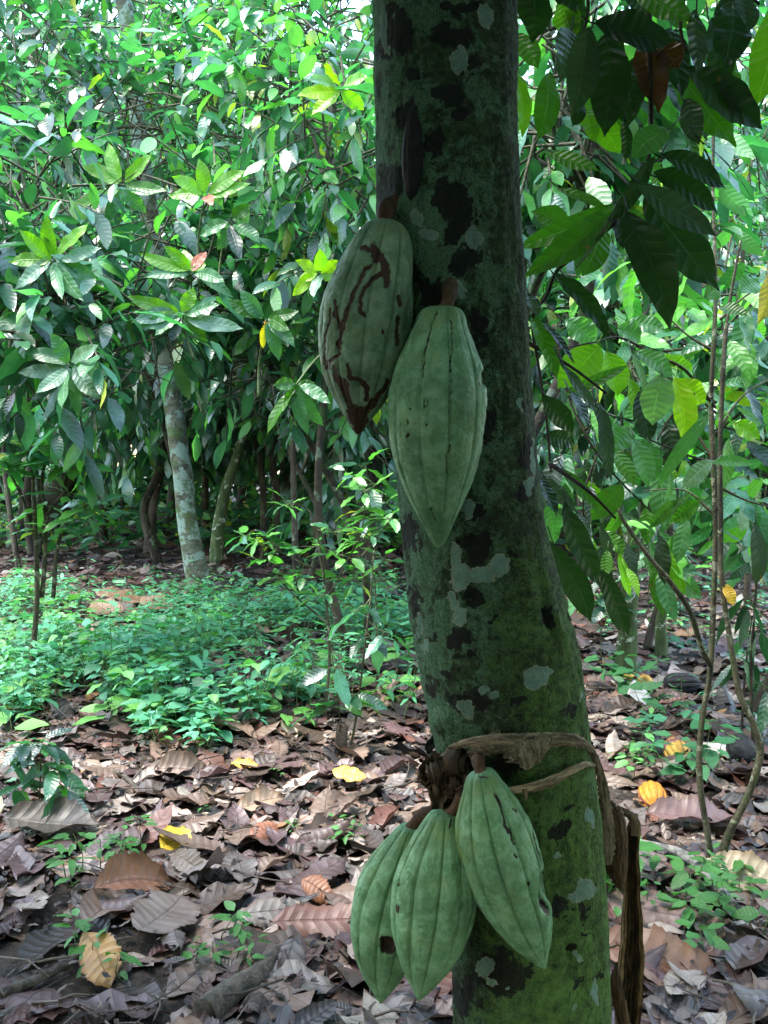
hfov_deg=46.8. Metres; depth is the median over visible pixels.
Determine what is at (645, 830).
fallen leaf
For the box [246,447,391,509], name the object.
distant tree
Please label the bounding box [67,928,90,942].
seedling
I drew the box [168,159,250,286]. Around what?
leafy shoot
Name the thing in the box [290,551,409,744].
sapling
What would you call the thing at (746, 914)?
seedling clump
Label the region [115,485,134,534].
thin sapling
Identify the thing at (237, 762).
fallen leaf
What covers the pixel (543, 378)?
distant tree
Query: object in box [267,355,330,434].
leafy shoot
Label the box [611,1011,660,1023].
fallen leaf
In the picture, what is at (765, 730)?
fallen leaf
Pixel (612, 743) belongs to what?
fallen leaf
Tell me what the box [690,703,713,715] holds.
fallen leaf
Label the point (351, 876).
fallen leaf
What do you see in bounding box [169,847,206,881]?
fallen leaf
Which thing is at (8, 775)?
fallen leaf
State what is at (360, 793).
fallen leaf
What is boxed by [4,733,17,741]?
fallen leaf
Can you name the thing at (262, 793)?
fallen leaf
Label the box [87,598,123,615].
fallen leaf
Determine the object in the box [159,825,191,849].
fallen leaf
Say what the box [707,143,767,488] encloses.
distant tree
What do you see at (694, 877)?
fallen leaf
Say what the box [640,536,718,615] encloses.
sapling
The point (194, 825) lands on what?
fallen leaf
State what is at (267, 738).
fallen leaf
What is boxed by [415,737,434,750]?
fallen leaf
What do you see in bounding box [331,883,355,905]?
fallen leaf
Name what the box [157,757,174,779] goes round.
fallen leaf
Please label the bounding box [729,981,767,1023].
fallen leaf
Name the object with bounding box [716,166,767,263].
distant tree
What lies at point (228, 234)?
leafy shoot
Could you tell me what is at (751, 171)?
leafy tree
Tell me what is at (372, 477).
background tree
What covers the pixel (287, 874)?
fallen leaf
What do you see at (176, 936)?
fallen leaf
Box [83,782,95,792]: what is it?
fallen leaf
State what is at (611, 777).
fallen leaf
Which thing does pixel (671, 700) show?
fallen leaf
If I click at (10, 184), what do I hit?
creeper
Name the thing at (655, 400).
leafy branch
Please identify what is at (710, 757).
seedling clump
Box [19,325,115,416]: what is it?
leafy shoot
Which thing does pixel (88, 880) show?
fallen leaf
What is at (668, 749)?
fallen cocoa pod
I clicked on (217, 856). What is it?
fallen leaf
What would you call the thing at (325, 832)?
fallen leaf
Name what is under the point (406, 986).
fallen leaf
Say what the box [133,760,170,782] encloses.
fallen leaf
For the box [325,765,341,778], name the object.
fallen leaf
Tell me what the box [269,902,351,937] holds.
fallen leaf
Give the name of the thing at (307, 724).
fallen leaf
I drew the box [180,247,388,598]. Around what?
leafy tree
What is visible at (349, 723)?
fallen leaf
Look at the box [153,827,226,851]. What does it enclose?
fallen leaf
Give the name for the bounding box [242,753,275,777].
fallen leaf
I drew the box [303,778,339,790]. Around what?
fallen leaf
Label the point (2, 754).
fallen leaf
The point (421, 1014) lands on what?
fallen leaf
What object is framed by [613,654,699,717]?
seedling clump
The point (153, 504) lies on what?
background tree
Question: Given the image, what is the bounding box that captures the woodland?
[1,0,767,509]
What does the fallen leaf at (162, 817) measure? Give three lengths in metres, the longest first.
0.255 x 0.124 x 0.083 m
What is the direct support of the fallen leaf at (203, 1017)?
on the leaf litter
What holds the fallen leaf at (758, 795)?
on the leaf litter
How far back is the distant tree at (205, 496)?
16.33 m
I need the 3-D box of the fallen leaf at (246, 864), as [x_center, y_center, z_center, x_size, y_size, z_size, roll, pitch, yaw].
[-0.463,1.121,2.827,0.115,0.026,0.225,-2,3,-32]
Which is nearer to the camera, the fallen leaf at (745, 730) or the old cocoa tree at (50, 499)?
the fallen leaf at (745, 730)
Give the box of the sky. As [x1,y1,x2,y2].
[0,0,765,473]
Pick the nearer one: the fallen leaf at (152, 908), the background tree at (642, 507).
the fallen leaf at (152, 908)
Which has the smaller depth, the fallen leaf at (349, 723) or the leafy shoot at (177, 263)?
the fallen leaf at (349, 723)
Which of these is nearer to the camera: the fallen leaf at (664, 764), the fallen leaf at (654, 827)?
the fallen leaf at (654, 827)
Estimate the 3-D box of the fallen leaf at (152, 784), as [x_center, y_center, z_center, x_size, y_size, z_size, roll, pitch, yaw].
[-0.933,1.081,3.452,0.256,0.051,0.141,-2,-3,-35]
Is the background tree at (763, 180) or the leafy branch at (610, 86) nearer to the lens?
the leafy branch at (610, 86)
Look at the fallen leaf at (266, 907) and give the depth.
2.55 m
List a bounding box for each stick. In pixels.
[113,769,153,798]
[588,686,617,689]
[640,839,740,909]
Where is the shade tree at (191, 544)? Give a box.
[116,0,212,597]
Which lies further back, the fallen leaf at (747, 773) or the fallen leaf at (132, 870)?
the fallen leaf at (747, 773)
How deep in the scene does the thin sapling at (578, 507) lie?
7.73 m
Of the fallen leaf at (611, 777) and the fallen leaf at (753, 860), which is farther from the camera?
the fallen leaf at (611, 777)
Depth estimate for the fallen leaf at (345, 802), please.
3.27 m
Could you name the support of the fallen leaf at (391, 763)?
on the leaf litter
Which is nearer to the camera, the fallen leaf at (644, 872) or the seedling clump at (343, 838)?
the fallen leaf at (644, 872)
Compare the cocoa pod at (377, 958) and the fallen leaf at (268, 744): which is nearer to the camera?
the cocoa pod at (377, 958)
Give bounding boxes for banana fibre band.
[417,729,644,1023]
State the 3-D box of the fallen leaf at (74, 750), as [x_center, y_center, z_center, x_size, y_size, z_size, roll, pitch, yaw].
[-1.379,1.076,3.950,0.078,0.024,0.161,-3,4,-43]
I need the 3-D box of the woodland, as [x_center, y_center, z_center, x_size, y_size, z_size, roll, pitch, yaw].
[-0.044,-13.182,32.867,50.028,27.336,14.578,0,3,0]
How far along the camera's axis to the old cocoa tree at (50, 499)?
16.02 m
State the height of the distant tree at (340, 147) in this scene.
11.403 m
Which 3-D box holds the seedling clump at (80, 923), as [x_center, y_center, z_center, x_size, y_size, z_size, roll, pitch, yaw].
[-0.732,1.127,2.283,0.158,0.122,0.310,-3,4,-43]
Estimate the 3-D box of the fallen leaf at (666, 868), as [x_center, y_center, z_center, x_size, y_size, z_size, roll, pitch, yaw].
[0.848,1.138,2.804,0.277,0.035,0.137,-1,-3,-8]
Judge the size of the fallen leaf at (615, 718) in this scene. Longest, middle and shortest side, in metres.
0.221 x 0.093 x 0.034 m
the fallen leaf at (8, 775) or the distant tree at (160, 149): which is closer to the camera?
the fallen leaf at (8, 775)
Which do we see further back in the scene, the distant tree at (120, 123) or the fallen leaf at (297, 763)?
the distant tree at (120, 123)
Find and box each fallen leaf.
[0,749,10,766]
[0,764,27,779]
[0,830,25,873]
[0,832,24,840]
[0,883,8,911]
[0,918,15,934]
[2,795,98,832]
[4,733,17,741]
[12,889,48,910]
[32,723,56,729]
[37,781,69,793]
[37,833,72,851]
[45,699,73,706]
[47,723,67,740]
[69,747,83,756]
[71,882,91,895]
[78,762,129,778]
[78,931,121,988]
[79,888,126,921]
[80,872,97,892]
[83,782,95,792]
[84,786,113,801]
[84,793,112,809]
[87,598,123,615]
[90,794,159,813]
[93,849,174,890]
[95,586,134,600]
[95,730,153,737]
[97,892,149,919]
[101,718,131,733]
[108,776,123,790]
[111,759,134,768]
[113,778,173,798]
[117,782,138,793]
[118,592,144,602]
[126,606,148,617]
[130,889,201,933]
[132,802,173,850]
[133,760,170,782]
[140,592,177,609]
[148,937,191,955]
[152,798,165,814]
[153,749,205,776]
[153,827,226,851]
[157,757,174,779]
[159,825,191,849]
[161,914,185,950]
[166,940,246,997]
[166,1015,203,1023]
[168,810,225,832]
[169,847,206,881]
[175,846,224,880]
[187,1011,221,1023]
[199,765,237,778]
[204,935,244,981]
[221,838,258,844]
[222,849,257,882]
[223,819,258,845]
[226,703,252,729]
[231,757,258,767]
[236,897,297,929]
[237,784,284,810]
[240,759,302,769]
[241,769,282,776]
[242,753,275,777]
[247,775,262,790]
[249,820,279,839]
[251,851,291,877]
[254,800,310,816]
[256,735,273,750]
[257,735,277,740]
[258,868,308,879]
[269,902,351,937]
[271,739,287,755]
[273,856,347,895]
[275,931,325,979]
[278,935,307,965]
[295,813,355,842]
[295,999,336,1023]
[299,842,336,867]
[300,723,321,726]
[300,751,331,759]
[301,875,331,904]
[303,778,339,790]
[306,744,324,753]
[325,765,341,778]
[330,795,358,819]
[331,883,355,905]
[332,765,366,781]
[333,742,368,759]
[341,718,383,729]
[342,830,367,835]
[345,764,386,782]
[349,861,366,882]
[353,755,368,762]
[353,782,382,795]
[362,1007,378,1023]
[368,804,399,829]
[379,753,419,773]
[386,742,429,756]
[388,978,414,998]
[394,991,444,1023]
[395,1018,425,1023]
[400,1010,424,1023]
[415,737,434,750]
[437,995,451,1002]
[591,739,599,746]
[595,770,640,787]
[601,695,638,712]
[605,729,622,755]
[606,723,624,734]
[606,883,621,921]
[606,887,697,927]
[609,923,715,985]
[610,716,641,729]
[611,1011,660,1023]
[615,940,666,976]
[620,724,644,734]
[622,774,656,780]
[625,765,661,778]
[627,688,669,697]
[628,680,652,707]
[631,783,683,793]
[639,850,667,870]
[640,870,654,881]
[641,824,661,838]
[641,860,694,880]
[645,754,687,767]
[646,825,658,837]
[647,762,690,793]
[647,793,741,822]
[647,985,699,1021]
[648,921,683,934]
[654,780,696,793]
[659,696,687,704]
[663,969,706,994]
[665,957,706,990]
[668,787,687,799]
[682,839,730,857]
[683,821,723,837]
[687,839,718,855]
[688,1016,706,1023]
[689,816,749,835]
[689,872,711,889]
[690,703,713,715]
[695,1009,726,1023]
[703,742,729,758]
[707,850,767,890]
[708,771,729,789]
[708,791,755,814]
[711,689,737,699]
[713,686,737,713]
[715,718,745,725]
[722,785,739,789]
[726,759,753,786]
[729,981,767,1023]
[730,832,767,846]
[731,765,767,779]
[735,792,766,797]
[743,724,767,735]
[756,773,767,800]
[761,727,767,737]
[764,745,767,754]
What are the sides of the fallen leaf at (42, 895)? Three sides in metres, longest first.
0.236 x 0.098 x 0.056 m
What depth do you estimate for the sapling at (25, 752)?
3.16 m
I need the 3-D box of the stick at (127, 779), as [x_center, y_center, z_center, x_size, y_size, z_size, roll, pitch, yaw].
[-1.002,1.080,3.538,0.045,0.042,0.379,-3,4,-44]
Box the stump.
[334,718,347,753]
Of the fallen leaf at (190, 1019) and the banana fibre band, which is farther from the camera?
the fallen leaf at (190, 1019)
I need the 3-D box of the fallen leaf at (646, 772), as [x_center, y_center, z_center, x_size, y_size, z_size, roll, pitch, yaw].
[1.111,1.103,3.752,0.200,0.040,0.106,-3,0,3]
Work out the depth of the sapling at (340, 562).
4.49 m
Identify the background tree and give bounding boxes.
[24,197,143,554]
[45,202,223,555]
[142,208,267,557]
[252,215,282,555]
[291,121,380,576]
[529,0,767,531]
[531,218,767,551]
[663,218,764,455]
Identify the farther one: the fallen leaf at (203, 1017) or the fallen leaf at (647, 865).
the fallen leaf at (647, 865)
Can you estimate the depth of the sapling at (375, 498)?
5.23 m
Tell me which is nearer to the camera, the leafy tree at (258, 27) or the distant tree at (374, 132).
the leafy tree at (258, 27)
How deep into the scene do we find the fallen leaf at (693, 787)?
3.60 m
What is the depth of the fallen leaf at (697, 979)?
2.19 m
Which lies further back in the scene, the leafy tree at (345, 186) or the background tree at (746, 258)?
the background tree at (746, 258)
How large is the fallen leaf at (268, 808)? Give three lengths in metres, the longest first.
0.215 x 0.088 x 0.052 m
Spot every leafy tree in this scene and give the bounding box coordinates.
[0,0,197,587]
[0,0,291,452]
[0,53,214,509]
[14,187,263,484]
[33,0,373,606]
[69,90,372,642]
[180,0,387,672]
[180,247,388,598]
[335,0,767,437]
[518,0,767,575]
[528,184,763,651]
[532,346,766,561]
[623,264,767,717]
[652,63,767,609]
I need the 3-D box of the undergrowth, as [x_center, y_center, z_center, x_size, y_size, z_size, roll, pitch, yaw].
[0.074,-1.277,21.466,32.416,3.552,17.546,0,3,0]
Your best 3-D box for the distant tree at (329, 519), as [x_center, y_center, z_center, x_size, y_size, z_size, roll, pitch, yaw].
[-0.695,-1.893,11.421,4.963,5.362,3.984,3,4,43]
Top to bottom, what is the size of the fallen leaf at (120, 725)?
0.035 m
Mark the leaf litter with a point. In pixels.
(280, 995)
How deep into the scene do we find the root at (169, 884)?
2.69 m
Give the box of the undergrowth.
[0,441,712,556]
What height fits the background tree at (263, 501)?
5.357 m
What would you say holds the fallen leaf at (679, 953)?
on the leaf litter
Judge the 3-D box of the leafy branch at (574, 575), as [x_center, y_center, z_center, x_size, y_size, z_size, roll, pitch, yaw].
[0.377,-0.144,1.850,0.212,0.777,0.516,0,3,0]
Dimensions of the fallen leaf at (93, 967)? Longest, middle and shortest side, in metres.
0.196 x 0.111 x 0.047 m
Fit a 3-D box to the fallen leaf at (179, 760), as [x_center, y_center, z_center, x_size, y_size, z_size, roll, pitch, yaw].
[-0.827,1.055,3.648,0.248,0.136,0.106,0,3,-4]
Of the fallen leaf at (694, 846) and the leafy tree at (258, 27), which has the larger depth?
the leafy tree at (258, 27)
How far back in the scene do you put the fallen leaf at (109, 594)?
8.60 m
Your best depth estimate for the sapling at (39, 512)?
5.04 m
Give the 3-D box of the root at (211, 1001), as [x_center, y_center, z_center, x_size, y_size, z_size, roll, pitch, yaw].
[-0.309,1.153,2.233,0.123,0.082,0.451,2,4,36]
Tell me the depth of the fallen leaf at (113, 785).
3.44 m
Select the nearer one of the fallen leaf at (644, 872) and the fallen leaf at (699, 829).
the fallen leaf at (644, 872)
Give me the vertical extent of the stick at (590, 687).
0.034 m
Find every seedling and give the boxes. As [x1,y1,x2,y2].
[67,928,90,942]
[270,767,284,780]
[284,820,297,832]
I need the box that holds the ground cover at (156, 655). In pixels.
[0,551,767,775]
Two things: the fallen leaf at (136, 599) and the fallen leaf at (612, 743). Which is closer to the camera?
the fallen leaf at (612, 743)
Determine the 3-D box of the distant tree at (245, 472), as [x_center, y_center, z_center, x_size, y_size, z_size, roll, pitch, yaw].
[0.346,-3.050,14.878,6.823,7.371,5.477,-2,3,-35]
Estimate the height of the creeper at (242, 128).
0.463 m
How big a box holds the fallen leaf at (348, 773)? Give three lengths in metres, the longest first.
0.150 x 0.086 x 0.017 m
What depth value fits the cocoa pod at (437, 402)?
0.83 m
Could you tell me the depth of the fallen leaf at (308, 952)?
2.35 m
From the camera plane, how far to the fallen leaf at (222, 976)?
2.31 m
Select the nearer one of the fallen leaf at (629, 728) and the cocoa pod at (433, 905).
the cocoa pod at (433, 905)
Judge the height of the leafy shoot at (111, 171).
0.540 m
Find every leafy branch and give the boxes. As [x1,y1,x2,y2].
[517,0,767,194]
[523,99,724,330]
[526,220,629,637]
[529,262,767,604]
[540,324,708,616]
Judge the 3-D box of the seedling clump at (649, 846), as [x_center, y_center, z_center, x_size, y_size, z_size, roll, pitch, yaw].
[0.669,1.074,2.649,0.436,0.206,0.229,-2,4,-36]
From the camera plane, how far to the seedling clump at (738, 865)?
2.76 m
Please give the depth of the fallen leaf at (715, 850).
3.00 m
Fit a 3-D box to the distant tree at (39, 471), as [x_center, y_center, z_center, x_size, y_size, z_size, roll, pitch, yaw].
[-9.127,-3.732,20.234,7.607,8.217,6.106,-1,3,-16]
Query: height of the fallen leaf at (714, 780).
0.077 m
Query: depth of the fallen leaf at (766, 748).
3.95 m
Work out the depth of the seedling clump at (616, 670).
5.05 m
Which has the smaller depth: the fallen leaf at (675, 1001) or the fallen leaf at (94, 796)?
the fallen leaf at (675, 1001)
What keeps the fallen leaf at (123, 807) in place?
on the leaf litter
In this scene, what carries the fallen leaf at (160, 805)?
on the leaf litter
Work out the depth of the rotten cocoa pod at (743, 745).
3.86 m
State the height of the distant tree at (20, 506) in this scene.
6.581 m
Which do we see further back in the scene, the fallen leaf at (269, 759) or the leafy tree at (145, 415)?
the leafy tree at (145, 415)
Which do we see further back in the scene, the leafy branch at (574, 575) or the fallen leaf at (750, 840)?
the fallen leaf at (750, 840)
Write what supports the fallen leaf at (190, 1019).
on the leaf litter
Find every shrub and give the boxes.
[562,0,767,857]
[711,486,767,746]
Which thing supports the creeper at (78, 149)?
hanging from the leafy tree at (87, 52)
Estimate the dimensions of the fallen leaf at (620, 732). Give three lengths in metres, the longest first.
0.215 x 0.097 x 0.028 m
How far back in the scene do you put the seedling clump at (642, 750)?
3.94 m
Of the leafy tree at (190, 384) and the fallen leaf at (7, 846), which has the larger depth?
the leafy tree at (190, 384)
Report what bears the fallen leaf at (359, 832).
on the leaf litter
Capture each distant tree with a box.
[0,149,50,510]
[0,193,165,540]
[0,197,122,558]
[1,178,279,563]
[8,110,260,525]
[10,168,85,491]
[13,24,236,511]
[29,73,266,523]
[57,50,381,510]
[61,210,220,530]
[97,220,190,540]
[123,122,383,518]
[190,133,398,563]
[191,131,338,543]
[230,120,384,509]
[240,132,374,501]
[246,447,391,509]
[312,63,558,459]
[382,293,622,445]
[529,111,767,519]
[706,192,767,264]
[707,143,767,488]
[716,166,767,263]
[734,7,767,188]
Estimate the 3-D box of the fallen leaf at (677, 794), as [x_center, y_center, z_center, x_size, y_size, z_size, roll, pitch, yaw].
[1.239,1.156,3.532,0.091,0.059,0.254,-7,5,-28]
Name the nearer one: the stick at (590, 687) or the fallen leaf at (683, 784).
the fallen leaf at (683, 784)
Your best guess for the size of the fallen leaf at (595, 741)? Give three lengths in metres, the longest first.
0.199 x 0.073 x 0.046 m
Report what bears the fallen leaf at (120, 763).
on the leaf litter
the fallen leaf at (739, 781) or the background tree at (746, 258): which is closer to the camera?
the fallen leaf at (739, 781)
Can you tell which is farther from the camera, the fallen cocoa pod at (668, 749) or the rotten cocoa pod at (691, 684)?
the rotten cocoa pod at (691, 684)
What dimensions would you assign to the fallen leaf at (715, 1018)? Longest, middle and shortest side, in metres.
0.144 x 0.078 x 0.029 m
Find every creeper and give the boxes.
[0,159,12,241]
[77,74,81,197]
[105,120,109,187]
[241,109,244,154]
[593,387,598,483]
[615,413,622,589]
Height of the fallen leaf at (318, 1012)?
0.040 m
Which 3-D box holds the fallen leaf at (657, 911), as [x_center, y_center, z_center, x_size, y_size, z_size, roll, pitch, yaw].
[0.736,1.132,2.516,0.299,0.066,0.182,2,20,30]
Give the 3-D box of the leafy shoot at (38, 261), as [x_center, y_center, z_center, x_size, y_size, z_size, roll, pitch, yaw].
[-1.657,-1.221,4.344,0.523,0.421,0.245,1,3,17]
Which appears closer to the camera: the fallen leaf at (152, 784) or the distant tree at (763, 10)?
the fallen leaf at (152, 784)
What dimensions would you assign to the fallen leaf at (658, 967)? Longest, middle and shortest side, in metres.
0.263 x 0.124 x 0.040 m
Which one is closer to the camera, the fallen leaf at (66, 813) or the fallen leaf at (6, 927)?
the fallen leaf at (6, 927)
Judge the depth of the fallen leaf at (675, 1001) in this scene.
2.11 m
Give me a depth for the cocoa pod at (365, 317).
0.85 m
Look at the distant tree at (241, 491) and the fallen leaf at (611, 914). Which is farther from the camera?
the distant tree at (241, 491)
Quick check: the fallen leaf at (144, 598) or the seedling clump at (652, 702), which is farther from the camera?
the fallen leaf at (144, 598)
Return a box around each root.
[0,954,79,997]
[162,881,172,888]
[192,938,333,1018]
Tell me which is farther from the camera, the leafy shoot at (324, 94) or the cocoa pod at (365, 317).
the leafy shoot at (324, 94)
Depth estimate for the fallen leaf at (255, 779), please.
3.57 m
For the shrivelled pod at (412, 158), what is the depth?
0.88 m
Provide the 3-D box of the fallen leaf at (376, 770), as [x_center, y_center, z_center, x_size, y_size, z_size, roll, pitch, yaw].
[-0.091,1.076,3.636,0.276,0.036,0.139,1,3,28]
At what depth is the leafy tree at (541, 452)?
9.26 m
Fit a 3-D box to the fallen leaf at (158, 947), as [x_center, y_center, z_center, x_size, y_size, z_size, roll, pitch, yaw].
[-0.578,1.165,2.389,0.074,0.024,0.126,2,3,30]
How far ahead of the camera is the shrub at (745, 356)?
2.98 m
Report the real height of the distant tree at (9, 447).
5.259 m
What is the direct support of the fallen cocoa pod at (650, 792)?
on the leaf litter
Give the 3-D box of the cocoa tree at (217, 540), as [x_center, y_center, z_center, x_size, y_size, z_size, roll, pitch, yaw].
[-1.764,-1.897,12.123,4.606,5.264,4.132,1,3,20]
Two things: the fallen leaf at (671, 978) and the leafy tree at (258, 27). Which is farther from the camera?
the leafy tree at (258, 27)
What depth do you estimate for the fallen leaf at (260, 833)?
3.09 m
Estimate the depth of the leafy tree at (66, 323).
4.63 m
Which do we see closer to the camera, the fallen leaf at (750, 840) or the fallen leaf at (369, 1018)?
the fallen leaf at (369, 1018)
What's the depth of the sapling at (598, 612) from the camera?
5.47 m
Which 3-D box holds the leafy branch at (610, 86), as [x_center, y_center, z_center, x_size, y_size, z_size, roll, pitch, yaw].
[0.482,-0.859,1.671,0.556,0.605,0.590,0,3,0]
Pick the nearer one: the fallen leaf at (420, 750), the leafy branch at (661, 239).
the leafy branch at (661, 239)
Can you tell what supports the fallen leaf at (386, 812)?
on the leaf litter
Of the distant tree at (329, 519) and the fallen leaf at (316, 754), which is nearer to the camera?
the fallen leaf at (316, 754)
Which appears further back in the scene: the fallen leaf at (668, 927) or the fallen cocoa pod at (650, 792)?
the fallen cocoa pod at (650, 792)
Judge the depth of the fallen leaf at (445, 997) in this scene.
2.15 m
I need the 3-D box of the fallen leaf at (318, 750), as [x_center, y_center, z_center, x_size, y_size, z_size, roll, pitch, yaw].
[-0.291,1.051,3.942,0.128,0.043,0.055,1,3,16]
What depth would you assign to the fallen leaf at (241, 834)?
3.07 m
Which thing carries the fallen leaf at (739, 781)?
on the leaf litter
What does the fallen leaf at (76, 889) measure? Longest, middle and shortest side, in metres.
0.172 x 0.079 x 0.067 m
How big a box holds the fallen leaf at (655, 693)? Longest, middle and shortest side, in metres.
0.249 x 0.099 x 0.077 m
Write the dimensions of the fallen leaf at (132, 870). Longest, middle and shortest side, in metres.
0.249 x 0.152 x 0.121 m
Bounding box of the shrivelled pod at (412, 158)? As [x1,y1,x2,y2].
[401,110,422,199]
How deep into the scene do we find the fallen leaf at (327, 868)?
2.77 m
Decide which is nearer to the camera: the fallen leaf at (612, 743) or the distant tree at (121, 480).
the fallen leaf at (612, 743)
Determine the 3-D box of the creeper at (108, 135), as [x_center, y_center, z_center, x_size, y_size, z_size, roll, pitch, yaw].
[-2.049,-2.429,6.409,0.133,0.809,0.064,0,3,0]
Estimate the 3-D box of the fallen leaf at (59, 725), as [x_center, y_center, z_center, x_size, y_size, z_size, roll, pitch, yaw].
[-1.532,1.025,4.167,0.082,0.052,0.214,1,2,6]
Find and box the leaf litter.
[0,523,767,1023]
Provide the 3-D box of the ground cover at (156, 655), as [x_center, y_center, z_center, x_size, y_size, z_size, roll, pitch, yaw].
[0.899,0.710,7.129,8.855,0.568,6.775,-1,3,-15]
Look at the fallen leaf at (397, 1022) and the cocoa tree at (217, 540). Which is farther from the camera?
the cocoa tree at (217, 540)
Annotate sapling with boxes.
[0,433,136,690]
[0,728,91,818]
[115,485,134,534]
[225,465,403,717]
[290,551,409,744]
[328,448,400,682]
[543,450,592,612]
[578,544,646,672]
[621,524,691,612]
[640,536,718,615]
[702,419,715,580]
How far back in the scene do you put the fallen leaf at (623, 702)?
4.73 m
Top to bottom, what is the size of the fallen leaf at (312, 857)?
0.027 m
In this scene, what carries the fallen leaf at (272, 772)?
on the leaf litter
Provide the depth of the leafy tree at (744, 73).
8.78 m
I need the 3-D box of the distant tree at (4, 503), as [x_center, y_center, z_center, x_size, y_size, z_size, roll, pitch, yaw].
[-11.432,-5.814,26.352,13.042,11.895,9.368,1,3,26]
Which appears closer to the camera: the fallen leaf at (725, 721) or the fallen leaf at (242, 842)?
the fallen leaf at (242, 842)
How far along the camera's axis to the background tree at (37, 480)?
12.97 m
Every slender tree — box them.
[519,0,763,339]
[529,136,767,673]
[573,378,740,658]
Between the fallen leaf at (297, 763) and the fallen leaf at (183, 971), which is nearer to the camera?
the fallen leaf at (183, 971)
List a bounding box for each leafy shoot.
[8,215,100,304]
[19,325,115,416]
[65,143,166,240]
[128,287,242,361]
[139,246,232,329]
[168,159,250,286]
[200,204,263,273]
[228,290,298,397]
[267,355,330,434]
[292,249,337,297]
[298,60,368,115]
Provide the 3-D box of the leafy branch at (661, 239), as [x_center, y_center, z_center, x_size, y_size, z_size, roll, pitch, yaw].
[0.424,-0.524,1.609,0.373,0.436,0.322,0,3,10]
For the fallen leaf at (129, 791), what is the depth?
3.49 m
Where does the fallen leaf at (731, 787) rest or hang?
on the leaf litter
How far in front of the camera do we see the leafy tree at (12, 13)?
9.57 m
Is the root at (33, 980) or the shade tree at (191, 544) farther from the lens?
the shade tree at (191, 544)
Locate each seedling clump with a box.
[34,815,157,890]
[50,908,142,983]
[175,900,271,971]
[329,813,362,847]
[583,651,664,697]
[606,836,662,889]
[607,840,767,952]
[608,737,662,772]
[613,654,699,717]
[634,719,743,781]
[690,842,763,895]
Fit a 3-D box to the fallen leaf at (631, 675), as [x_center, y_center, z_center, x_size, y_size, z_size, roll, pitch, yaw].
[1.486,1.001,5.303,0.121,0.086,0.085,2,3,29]
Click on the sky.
(353, 3)
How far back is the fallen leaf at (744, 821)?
3.19 m
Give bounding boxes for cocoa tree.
[8,117,226,538]
[119,206,334,565]
[372,0,611,1023]
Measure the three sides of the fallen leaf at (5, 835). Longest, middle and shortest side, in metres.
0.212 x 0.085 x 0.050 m
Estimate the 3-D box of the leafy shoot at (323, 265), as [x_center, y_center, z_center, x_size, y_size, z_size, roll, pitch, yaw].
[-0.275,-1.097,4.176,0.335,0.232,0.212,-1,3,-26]
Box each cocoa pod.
[318,194,413,434]
[350,804,449,1003]
[387,277,486,546]
[390,783,476,1000]
[455,749,552,968]
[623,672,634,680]
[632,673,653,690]
[638,780,666,809]
[662,737,689,761]
[663,672,700,692]
[726,733,755,763]
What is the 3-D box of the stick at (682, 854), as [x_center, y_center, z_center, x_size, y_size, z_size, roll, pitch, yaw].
[0.953,1.134,2.845,0.122,0.056,0.630,-1,3,-19]
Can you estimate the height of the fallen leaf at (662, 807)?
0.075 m
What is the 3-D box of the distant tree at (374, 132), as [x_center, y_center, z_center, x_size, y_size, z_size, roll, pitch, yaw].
[1.555,-6.044,25.340,9.472,12.402,11.059,-1,3,-14]
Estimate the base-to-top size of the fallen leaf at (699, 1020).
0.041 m
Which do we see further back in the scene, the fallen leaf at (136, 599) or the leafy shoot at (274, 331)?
the fallen leaf at (136, 599)
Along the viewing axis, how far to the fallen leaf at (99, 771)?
3.62 m
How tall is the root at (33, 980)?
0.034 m
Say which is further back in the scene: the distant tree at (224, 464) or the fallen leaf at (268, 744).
the distant tree at (224, 464)

